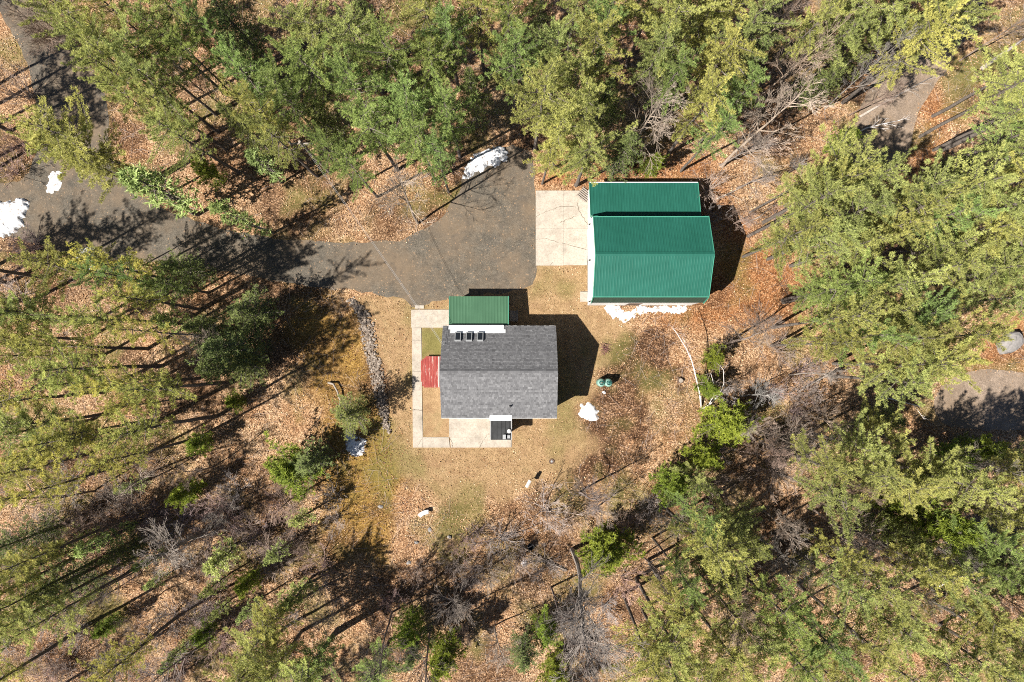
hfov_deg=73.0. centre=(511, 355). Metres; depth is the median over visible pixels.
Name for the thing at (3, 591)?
pine tree
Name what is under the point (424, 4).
pine tree
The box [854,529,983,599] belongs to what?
pine tree
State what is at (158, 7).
pine tree
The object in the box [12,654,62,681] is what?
bare shrub
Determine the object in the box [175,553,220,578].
bare tree
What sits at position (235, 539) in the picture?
bare shrub
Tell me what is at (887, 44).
bare tree
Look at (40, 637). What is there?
bare shrub
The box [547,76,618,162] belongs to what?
pine tree
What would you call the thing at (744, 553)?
pine tree
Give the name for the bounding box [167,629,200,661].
pine sapling
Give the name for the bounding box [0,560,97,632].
pine tree
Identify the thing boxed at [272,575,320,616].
pine sapling
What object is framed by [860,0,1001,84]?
pine tree
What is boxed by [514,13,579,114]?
pine tree
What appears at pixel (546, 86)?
pine tree
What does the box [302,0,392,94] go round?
pine tree
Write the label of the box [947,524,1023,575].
hemlock tree
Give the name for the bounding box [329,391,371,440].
hemlock tree
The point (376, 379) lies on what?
stone strip
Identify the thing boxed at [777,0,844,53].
bare tree
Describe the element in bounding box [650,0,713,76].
pine tree
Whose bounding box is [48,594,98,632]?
bare tree
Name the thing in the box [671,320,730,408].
birch clump
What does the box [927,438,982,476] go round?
young conifer
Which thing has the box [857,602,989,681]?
pine tree
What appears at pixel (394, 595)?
bare shrub
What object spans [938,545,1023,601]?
hemlock tree
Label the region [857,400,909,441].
hemlock tree
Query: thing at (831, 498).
pine tree
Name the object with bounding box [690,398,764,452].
young conifer
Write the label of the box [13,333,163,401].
pine tree
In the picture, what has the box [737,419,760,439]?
bare tree
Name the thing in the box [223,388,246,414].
young conifer
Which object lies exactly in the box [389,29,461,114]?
pine tree
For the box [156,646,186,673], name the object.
pine sapling
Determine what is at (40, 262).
pine tree
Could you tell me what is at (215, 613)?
pine sapling
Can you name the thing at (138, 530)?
bare shrub
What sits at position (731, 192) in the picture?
fallen log
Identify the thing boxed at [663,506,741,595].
pine tree
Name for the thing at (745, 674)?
pine tree
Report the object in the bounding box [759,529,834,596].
bare tree
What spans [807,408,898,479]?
pine tree
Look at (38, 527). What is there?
bare shrub
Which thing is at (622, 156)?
hemlock tree
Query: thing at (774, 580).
bare tree
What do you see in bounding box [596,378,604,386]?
propane tank
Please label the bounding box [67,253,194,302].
pine tree
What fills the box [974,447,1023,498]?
pine tree
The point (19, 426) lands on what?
pine tree
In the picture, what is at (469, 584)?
bare shrub
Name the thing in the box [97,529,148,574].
hemlock tree
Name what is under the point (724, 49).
pine tree
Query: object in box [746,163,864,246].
pine tree
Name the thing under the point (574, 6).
pine tree
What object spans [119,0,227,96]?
pine tree
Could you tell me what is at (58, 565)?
pine sapling
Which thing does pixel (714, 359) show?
young conifer
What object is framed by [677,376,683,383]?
tree stump
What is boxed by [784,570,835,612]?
bare tree
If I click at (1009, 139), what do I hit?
pine tree
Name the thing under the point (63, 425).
pine tree
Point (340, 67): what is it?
pine tree
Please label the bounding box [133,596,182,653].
bare shrub
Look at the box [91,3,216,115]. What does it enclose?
pine tree
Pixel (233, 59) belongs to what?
pine tree
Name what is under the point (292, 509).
bare tree
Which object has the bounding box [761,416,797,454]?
bare shrub
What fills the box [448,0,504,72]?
pine tree
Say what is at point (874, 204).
pine tree
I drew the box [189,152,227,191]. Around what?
young conifer
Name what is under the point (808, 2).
bare tree
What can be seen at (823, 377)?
fallen log
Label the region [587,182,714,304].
barn
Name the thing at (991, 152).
pine tree
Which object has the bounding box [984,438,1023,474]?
pine tree
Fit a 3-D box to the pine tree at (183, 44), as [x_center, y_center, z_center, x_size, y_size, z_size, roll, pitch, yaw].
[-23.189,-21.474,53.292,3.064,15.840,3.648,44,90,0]
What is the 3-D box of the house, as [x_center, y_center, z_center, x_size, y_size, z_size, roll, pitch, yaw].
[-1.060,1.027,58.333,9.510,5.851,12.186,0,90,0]
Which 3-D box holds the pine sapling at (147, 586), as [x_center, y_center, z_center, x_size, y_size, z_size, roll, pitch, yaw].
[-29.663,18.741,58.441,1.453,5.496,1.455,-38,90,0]
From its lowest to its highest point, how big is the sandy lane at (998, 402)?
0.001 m
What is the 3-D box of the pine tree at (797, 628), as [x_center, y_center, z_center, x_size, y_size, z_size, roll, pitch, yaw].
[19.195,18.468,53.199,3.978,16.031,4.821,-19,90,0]
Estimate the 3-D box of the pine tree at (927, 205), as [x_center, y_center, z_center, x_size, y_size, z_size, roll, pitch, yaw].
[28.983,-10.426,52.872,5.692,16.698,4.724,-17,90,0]
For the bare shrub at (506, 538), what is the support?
on the ground at (298, 220)
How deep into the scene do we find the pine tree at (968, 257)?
47.65 m
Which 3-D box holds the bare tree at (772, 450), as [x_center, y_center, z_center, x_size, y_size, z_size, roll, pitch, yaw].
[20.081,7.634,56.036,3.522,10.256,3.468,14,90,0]
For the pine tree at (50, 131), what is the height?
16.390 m
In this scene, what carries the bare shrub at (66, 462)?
on the ground at (298, 220)
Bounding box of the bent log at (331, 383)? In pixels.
[327,381,339,401]
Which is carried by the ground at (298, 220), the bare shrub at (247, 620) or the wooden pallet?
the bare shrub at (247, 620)
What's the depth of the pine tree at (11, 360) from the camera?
50.56 m
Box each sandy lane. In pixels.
[849,0,984,179]
[934,369,1023,430]
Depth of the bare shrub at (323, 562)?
59.26 m
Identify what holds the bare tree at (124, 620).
on the ground at (298, 220)
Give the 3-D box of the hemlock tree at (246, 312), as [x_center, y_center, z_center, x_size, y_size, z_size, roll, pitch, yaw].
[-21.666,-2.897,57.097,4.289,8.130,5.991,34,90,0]
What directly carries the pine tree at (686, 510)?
on the ground at (298, 220)
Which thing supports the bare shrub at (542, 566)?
on the ground at (298, 220)
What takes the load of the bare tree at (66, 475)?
on the ground at (298, 220)
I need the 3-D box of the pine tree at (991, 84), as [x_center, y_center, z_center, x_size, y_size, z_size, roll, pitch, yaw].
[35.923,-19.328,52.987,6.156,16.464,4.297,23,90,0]
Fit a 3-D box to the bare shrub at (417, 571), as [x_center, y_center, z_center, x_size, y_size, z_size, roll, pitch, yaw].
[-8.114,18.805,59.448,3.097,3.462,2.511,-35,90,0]
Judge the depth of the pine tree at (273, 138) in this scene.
49.70 m
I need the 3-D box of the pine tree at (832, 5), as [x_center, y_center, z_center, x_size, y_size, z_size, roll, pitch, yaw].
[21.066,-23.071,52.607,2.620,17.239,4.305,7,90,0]
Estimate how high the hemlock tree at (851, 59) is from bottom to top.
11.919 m
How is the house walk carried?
on the ground at (298, 220)
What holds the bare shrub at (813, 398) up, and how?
on the ground at (298, 220)
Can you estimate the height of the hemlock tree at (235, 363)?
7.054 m
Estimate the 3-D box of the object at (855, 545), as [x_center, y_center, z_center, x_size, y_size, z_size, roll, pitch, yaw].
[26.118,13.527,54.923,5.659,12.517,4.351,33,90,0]
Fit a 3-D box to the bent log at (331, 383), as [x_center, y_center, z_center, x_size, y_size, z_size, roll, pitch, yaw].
[-15.171,3.751,60.899,1.458,0.832,3.330,-13,90,0]
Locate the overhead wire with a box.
[303,144,443,344]
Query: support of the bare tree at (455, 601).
on the ground at (298, 220)
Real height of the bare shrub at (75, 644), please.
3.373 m
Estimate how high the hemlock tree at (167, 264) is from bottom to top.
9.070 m
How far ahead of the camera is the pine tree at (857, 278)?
48.41 m
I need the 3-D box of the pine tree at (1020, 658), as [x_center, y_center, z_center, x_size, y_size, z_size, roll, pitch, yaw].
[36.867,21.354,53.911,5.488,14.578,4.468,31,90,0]
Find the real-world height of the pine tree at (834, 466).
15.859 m
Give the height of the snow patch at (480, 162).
0.616 m
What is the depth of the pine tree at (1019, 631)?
49.92 m
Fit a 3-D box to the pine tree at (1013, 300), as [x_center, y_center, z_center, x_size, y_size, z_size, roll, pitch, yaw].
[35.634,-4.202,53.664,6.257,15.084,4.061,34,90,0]
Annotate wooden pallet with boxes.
[577,187,587,201]
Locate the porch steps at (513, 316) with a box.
[510,310,517,321]
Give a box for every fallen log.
[517,542,566,570]
[718,182,751,203]
[738,201,781,226]
[796,367,856,393]
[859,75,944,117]
[861,116,908,130]
[881,396,925,419]
[980,38,1023,70]
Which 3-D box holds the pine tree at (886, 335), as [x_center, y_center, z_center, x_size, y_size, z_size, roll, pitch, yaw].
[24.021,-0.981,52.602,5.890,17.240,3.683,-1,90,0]
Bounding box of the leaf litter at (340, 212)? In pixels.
[0,0,1023,681]
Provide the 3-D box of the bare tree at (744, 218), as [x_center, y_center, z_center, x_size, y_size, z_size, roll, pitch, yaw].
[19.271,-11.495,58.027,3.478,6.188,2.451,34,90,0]
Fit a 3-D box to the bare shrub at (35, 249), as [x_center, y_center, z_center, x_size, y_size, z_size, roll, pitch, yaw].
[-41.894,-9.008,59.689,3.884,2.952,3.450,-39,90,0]
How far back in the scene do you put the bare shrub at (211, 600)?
60.21 m
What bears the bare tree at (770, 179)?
on the ground at (298, 220)
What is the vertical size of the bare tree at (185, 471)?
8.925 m
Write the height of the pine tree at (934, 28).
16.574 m
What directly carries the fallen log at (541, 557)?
on the ground at (298, 220)
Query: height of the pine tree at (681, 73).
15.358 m
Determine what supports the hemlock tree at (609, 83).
on the ground at (298, 220)
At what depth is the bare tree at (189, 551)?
55.30 m
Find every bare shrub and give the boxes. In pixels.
[0,61,40,110]
[0,117,34,159]
[0,145,23,188]
[0,222,51,265]
[0,228,44,275]
[0,267,34,307]
[0,550,21,582]
[0,639,14,665]
[11,645,53,676]
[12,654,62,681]
[21,446,63,483]
[22,509,60,546]
[25,611,53,642]
[30,500,72,548]
[33,663,84,681]
[35,652,71,681]
[46,615,87,660]
[49,450,80,470]
[49,599,80,637]
[52,491,107,537]
[57,615,95,650]
[68,575,90,606]
[69,456,105,480]
[74,546,105,576]
[82,511,119,545]
[92,483,135,517]
[100,547,140,586]
[106,473,133,497]
[119,493,162,540]
[119,621,153,656]
[122,520,148,544]
[130,445,170,485]
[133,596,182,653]
[137,501,169,533]
[144,498,177,528]
[148,498,204,541]
[149,651,186,681]
[162,640,189,678]
[176,595,223,638]
[179,489,245,550]
[181,593,211,629]
[182,522,228,565]
[186,538,232,584]
[189,616,240,670]
[192,554,233,589]
[194,586,224,618]
[199,600,221,622]
[205,482,236,518]
[209,492,243,528]
[214,530,243,552]
[215,469,250,509]
[223,610,253,636]
[231,509,266,552]
[234,506,281,557]
[238,525,280,570]
[254,539,297,582]
[254,543,293,585]
[259,488,290,524]
[275,530,301,551]
[276,527,308,567]
[277,607,303,631]
[295,543,337,580]
[298,573,332,609]
[311,480,347,509]
[312,504,344,541]
[379,587,409,623]
[402,556,430,591]
[436,552,471,584]
[447,534,479,567]
[456,556,486,589]
[457,521,489,553]
[460,572,479,594]
[468,517,528,568]
[498,542,542,586]
[515,479,582,535]
[518,543,566,585]
[549,500,584,545]
[564,640,595,674]
[585,590,622,631]
[606,567,650,606]
[610,499,652,533]
[617,623,649,666]
[635,490,666,526]
[690,169,729,201]
[696,470,751,509]
[701,201,732,232]
[703,377,737,411]
[703,434,731,462]
[704,431,738,466]
[732,404,757,438]
[746,407,765,424]
[749,408,783,450]
[751,123,790,159]
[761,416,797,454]
[763,379,795,405]
[769,328,805,366]
[770,202,788,227]
[777,376,820,412]
[783,393,826,435]
[785,352,818,389]
[802,380,831,411]
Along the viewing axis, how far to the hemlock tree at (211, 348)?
55.41 m
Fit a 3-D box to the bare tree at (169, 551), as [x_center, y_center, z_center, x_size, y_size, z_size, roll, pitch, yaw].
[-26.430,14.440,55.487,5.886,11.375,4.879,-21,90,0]
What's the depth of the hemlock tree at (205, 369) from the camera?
55.39 m
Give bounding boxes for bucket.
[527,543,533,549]
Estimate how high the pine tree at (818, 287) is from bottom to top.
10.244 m
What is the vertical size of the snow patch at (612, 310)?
0.257 m
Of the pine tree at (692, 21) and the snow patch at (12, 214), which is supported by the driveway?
the snow patch at (12, 214)
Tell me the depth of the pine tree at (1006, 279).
48.99 m
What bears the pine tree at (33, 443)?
on the ground at (298, 220)
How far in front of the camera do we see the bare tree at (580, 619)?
45.49 m
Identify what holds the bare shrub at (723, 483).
on the ground at (298, 220)
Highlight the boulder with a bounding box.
[996,331,1023,353]
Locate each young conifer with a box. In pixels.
[88,611,126,643]
[164,476,208,514]
[184,424,214,457]
[188,617,218,649]
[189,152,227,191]
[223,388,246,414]
[232,563,264,605]
[262,430,324,501]
[390,602,430,649]
[425,625,467,681]
[530,604,562,651]
[535,645,571,681]
[574,520,645,581]
[633,152,669,177]
[647,461,697,511]
[679,442,724,471]
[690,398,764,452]
[693,374,722,405]
[700,343,726,375]
[822,120,863,160]
[873,491,987,554]
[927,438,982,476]
[957,431,1012,466]
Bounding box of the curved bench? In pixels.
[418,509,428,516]
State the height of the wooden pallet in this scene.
0.125 m
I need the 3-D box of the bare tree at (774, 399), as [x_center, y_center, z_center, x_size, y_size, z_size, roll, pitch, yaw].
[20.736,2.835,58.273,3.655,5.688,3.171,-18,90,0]
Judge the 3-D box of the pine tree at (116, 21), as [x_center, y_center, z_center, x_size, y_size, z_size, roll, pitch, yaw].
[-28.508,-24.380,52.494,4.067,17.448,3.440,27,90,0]
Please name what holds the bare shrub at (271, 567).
on the ground at (298, 220)
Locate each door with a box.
[588,193,589,219]
[588,225,590,259]
[588,289,590,300]
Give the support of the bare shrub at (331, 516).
on the ground at (298, 220)
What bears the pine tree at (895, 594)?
on the ground at (298, 220)
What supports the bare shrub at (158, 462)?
on the ground at (298, 220)
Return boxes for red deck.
[421,356,440,387]
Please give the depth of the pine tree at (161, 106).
50.14 m
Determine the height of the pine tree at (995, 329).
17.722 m
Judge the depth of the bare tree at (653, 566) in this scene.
53.20 m
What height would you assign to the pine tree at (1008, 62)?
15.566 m
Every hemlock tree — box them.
[0,511,69,570]
[19,553,117,612]
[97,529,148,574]
[157,247,217,289]
[179,312,233,343]
[184,321,272,378]
[193,344,241,387]
[206,0,273,61]
[215,100,283,167]
[216,30,287,113]
[217,283,283,343]
[223,341,268,393]
[289,435,339,485]
[303,99,359,156]
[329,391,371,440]
[351,0,400,67]
[396,623,437,671]
[502,625,542,673]
[524,0,554,54]
[577,76,629,139]
[597,128,645,182]
[683,536,743,602]
[715,34,773,111]
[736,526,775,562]
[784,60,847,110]
[816,23,892,97]
[849,506,933,553]
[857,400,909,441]
[918,149,980,186]
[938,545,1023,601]
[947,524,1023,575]
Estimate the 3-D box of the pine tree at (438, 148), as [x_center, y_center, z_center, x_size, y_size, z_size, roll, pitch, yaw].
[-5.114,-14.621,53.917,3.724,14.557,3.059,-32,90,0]
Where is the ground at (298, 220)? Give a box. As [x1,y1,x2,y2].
[0,0,1023,681]
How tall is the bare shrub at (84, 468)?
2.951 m
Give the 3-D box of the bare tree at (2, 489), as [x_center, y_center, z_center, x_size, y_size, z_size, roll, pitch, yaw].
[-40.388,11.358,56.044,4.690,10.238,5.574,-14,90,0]
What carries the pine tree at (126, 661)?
on the ground at (298, 220)
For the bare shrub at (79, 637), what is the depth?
59.31 m
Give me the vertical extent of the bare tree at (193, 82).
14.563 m
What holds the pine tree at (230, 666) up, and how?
on the ground at (298, 220)
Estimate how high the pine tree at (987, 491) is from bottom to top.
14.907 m
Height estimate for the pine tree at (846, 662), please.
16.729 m
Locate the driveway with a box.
[0,0,536,306]
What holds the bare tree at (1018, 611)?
on the ground at (298, 220)
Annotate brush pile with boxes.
[599,342,611,355]
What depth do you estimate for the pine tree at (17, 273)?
57.71 m
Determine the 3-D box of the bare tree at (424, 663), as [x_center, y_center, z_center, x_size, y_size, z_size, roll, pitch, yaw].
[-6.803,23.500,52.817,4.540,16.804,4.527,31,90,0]
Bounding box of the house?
[439,296,557,439]
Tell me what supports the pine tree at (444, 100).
on the ground at (298, 220)
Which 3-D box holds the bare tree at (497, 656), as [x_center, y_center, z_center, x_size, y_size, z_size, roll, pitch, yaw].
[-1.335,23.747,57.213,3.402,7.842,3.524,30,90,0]
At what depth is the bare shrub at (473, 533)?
59.57 m
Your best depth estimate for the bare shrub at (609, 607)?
59.71 m
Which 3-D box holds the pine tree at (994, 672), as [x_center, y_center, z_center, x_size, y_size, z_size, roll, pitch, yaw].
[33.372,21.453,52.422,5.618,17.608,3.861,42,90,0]
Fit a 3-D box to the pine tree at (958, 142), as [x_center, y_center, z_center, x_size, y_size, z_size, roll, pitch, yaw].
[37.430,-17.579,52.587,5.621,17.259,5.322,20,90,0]
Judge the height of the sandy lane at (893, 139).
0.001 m
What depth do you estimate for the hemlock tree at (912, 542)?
54.92 m
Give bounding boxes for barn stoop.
[580,292,587,301]
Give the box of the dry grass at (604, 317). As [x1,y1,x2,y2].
[358,266,632,504]
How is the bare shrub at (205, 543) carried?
on the ground at (298, 220)
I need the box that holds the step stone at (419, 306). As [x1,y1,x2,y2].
[415,305,423,308]
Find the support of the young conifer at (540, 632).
on the ground at (298, 220)
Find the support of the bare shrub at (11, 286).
on the ground at (298, 220)
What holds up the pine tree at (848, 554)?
on the ground at (298, 220)
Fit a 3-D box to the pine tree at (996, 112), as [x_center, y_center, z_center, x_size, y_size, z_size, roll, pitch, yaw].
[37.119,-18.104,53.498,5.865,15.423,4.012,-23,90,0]
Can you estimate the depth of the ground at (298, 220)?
61.05 m
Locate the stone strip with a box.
[346,296,391,433]
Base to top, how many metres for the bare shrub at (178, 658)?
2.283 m
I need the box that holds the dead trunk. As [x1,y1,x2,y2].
[637,558,669,602]
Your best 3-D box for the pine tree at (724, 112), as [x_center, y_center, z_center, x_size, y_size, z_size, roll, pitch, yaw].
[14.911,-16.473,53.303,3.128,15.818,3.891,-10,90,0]
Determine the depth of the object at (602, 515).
56.93 m
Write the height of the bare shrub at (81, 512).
3.366 m
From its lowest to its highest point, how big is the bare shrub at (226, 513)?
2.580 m
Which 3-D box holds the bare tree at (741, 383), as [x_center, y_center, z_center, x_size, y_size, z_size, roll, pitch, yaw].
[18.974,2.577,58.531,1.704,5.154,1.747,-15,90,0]
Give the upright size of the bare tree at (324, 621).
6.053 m
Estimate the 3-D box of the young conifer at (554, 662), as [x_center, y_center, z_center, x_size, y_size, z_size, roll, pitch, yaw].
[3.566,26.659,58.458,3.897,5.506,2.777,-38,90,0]
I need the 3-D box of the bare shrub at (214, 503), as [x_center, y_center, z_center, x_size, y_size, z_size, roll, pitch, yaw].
[-25.356,13.804,59.767,5.379,2.797,5.122,-22,90,0]
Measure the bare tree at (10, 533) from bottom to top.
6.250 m
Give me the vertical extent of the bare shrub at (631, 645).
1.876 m
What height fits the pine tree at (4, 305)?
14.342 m
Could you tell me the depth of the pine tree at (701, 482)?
54.34 m
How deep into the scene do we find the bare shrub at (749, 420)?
59.06 m
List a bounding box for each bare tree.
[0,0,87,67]
[0,460,66,526]
[0,523,25,554]
[1,0,101,72]
[25,480,95,526]
[33,454,102,507]
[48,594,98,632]
[61,505,118,541]
[63,563,139,611]
[79,650,122,681]
[88,637,136,681]
[90,568,133,596]
[92,507,131,538]
[94,453,159,515]
[113,590,165,632]
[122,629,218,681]
[134,517,226,580]
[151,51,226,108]
[158,456,213,491]
[161,525,217,561]
[163,530,195,567]
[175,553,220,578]
[176,324,218,361]
[202,496,243,531]
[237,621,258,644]
[267,484,317,532]
[273,0,314,34]
[304,599,337,637]
[353,611,408,681]
[373,156,436,235]
[394,622,457,681]
[429,577,480,631]
[455,611,476,647]
[474,555,505,597]
[478,625,521,673]
[533,586,583,667]
[542,547,648,681]
[562,473,619,523]
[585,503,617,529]
[619,71,692,175]
[620,637,671,681]
[639,549,681,592]
[649,499,693,542]
[690,562,773,656]
[712,303,782,360]
[719,124,776,172]
[720,60,838,175]
[725,204,757,238]
[728,378,747,396]
[730,407,756,436]
[736,160,780,199]
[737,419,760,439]
[739,432,794,475]
[740,373,785,411]
[746,444,811,503]
[748,9,856,107]
[751,411,826,477]
[754,557,791,601]
[758,0,814,47]
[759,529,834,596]
[760,433,794,454]
[763,509,813,552]
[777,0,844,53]
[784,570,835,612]
[787,152,809,176]
[788,357,841,385]
[797,389,855,452]
[806,423,837,454]
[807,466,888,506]
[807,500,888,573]
[824,20,921,109]
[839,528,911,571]
[849,77,908,115]
[855,565,956,624]
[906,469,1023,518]
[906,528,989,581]
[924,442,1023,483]
[959,1,1023,61]
[959,572,1023,617]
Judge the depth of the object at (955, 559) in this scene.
52.08 m
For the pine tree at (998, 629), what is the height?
15.189 m
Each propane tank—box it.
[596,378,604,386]
[604,378,612,386]
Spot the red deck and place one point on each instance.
(430, 371)
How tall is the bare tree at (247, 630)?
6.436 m
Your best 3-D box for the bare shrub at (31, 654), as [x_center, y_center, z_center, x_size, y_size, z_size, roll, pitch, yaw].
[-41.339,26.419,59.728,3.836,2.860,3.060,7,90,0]
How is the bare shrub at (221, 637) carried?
on the ground at (298, 220)
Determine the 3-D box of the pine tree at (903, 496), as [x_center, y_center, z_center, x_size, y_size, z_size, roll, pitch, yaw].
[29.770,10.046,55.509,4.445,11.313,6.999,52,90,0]
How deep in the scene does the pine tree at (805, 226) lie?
50.20 m
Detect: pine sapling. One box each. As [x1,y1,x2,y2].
[21,558,69,583]
[24,599,65,619]
[28,521,102,565]
[66,519,142,558]
[112,477,154,494]
[113,160,203,220]
[116,254,168,278]
[129,545,171,571]
[142,566,175,591]
[149,308,198,335]
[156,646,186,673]
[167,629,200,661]
[197,571,232,599]
[202,532,240,581]
[207,198,274,238]
[207,597,234,621]
[235,594,265,625]
[243,146,285,183]
[261,538,292,566]
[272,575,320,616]
[285,507,318,528]
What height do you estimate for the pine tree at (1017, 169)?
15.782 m
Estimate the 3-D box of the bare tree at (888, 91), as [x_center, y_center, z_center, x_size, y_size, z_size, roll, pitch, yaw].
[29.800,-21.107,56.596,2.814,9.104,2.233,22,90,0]
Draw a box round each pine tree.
[0,85,154,190]
[0,125,11,131]
[0,269,43,277]
[0,278,109,332]
[0,291,89,341]
[0,297,31,302]
[0,314,85,353]
[0,316,149,370]
[0,335,102,378]
[0,370,105,417]
[0,391,92,471]
[0,393,108,461]
[0,417,134,483]
[0,450,91,494]
[0,461,129,511]
[0,523,113,584]
[0,550,73,607]
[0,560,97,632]
[0,564,140,655]
[0,566,61,620]
[0,574,102,652]
[0,626,83,681]
[6,121,119,178]
[7,235,129,301]
[8,411,157,467]
[11,0,161,86]
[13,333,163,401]
[17,0,123,53]
[37,398,169,470]
[39,370,162,405]
[42,10,175,105]
[42,283,177,341]
[56,240,190,293]
[60,24,178,122]
[62,138,161,204]
[64,357,200,409]
[65,238,136,268]
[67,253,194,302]
[74,0,192,78]
[75,608,187,681]
[78,66,195,142]
[78,437,198,491]
[81,396,218,463]
[90,278,201,315]
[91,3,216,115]
[92,391,210,420]
[99,358,230,409]
[100,36,220,133]
[107,313,209,353]
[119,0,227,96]
[121,0,237,77]
[127,66,227,150]
[131,260,209,308]
[133,101,239,175]
[153,23,243,105]
[172,0,249,76]
[202,628,284,681]
[210,34,298,122]
[217,71,311,163]
[223,609,286,680]
[227,108,318,177]
[230,627,303,681]
[246,48,317,134]
[247,591,303,663]
[258,0,377,84]
[264,30,350,125]
[265,633,335,681]
[279,627,345,681]
[295,118,357,178]
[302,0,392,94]
[320,43,412,145]
[326,131,379,201]
[335,92,414,170]
[346,9,418,101]
[351,637,412,681]
[372,61,436,158]
[388,92,448,180]
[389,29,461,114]
[390,0,455,70]
[415,0,478,88]
[421,120,456,192]
[422,66,478,158]
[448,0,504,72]
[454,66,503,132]
[473,21,547,122]
[482,0,546,83]
[492,46,580,152]
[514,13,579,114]
[522,139,578,184]
[529,97,596,168]
[541,48,607,127]
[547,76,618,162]
[548,0,610,62]
[551,0,632,114]
[558,119,637,186]
[570,0,636,77]
[584,0,651,77]
[595,0,670,68]
[601,593,674,681]
[626,9,696,111]
[629,0,715,96]
[629,576,702,681]
[634,608,708,681]
[641,558,716,660]
[643,42,707,126]
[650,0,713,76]
[652,537,710,618]
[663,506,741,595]
[664,483,725,543]
[666,56,735,154]
[669,461,724,505]
[671,0,738,81]
[673,623,729,681]
[678,22,766,108]
[680,86,745,171]
[681,509,772,601]
[686,0,756,59]
[689,601,778,681]
[690,496,765,555]
[696,0,801,96]
[697,584,792,667]
[698,60,769,144]
[728,561,819,660]
[740,596,835,681]
[741,207,833,280]
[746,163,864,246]
[748,157,852,212]
[750,0,855,93]
[757,574,870,681]
[759,211,868,282]
[761,154,881,227]
[765,428,862,489]
[770,318,884,375]
[772,532,880,631]
[772,617,868,681]
[773,274,896,354]
[778,438,870,544]
[780,247,894,332]
[781,0,900,80]
[781,269,855,327]
[781,516,888,578]
[783,0,876,94]
[783,114,889,222]
[787,168,901,251]
[789,214,899,275]
[790,317,922,366]
[796,583,911,674]
[804,146,919,217]
[805,540,922,635]
[806,433,914,499]
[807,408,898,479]
[812,0,922,77]
[812,282,929,340]
[813,251,949,329]
[818,196,940,255]
[824,577,945,681]
[827,0,910,66]
[830,345,940,410]
[831,615,934,681]
[832,336,976,394]
[834,305,963,368]
[839,274,969,334]
[840,393,915,464]
[841,0,981,104]
[846,462,965,520]
[852,175,985,246]
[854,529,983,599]
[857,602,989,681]
[858,326,992,393]
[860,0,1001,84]
[863,148,966,244]
[865,0,1001,72]
[868,212,991,294]
[868,535,1002,622]
[878,139,1019,232]
[881,293,1020,353]
[882,436,978,504]
[884,0,993,51]
[887,453,1022,514]
[888,599,1023,681]
[890,562,1019,659]
[894,231,996,295]
[895,186,1023,266]
[896,174,1023,241]
[898,185,1008,257]
[901,506,1023,563]
[913,231,1023,320]
[913,536,1023,595]
[916,258,1023,322]
[917,575,1023,661]
[918,49,1023,137]
[918,150,1023,214]
[925,196,1023,270]
[929,487,1023,554]
[931,43,1023,117]
[931,600,1023,676]
[932,84,1023,151]
[932,228,1023,292]
[937,70,1023,151]
[937,622,1023,681]
[938,102,1023,168]
[954,479,1023,532]
[956,129,1023,194]
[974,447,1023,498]
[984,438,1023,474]
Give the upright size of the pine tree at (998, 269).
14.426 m
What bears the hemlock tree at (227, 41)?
on the ground at (298, 220)
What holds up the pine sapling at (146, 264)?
on the ground at (298, 220)
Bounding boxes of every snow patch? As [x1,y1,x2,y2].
[0,198,29,237]
[46,171,61,192]
[345,432,365,456]
[462,146,507,178]
[578,402,598,420]
[604,305,690,322]
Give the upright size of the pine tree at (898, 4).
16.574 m
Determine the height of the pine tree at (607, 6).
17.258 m
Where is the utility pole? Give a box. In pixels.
[289,140,330,173]
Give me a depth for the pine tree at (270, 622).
53.07 m
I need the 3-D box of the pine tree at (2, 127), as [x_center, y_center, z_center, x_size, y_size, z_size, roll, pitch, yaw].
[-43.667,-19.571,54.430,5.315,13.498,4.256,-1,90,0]
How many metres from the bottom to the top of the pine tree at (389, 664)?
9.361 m
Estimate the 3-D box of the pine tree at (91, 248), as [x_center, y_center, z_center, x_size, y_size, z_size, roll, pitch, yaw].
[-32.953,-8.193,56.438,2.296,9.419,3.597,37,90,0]
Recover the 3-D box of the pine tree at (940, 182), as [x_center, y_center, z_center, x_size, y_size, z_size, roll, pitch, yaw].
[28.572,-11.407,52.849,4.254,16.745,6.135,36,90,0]
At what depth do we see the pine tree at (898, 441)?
53.53 m
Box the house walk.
[411,310,511,447]
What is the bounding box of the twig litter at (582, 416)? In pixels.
[0,0,1023,681]
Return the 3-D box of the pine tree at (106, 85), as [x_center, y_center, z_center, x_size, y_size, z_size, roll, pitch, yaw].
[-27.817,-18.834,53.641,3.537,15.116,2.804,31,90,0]
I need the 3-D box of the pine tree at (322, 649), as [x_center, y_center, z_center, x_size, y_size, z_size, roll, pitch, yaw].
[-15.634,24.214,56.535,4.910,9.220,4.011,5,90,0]
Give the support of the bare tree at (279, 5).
on the ground at (298, 220)
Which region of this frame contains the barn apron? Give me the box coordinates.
[536,191,587,265]
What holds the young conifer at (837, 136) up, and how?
on the ground at (298, 220)
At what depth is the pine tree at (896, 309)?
47.96 m
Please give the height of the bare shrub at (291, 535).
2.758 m
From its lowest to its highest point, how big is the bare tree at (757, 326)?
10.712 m
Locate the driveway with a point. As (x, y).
(479, 238)
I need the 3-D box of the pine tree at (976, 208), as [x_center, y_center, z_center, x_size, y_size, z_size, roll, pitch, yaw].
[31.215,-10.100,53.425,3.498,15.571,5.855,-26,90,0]
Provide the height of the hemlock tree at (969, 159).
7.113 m
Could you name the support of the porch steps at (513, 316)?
on the ground at (298, 220)
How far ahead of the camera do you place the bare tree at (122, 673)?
56.15 m
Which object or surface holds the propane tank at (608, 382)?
on the ground at (298, 220)

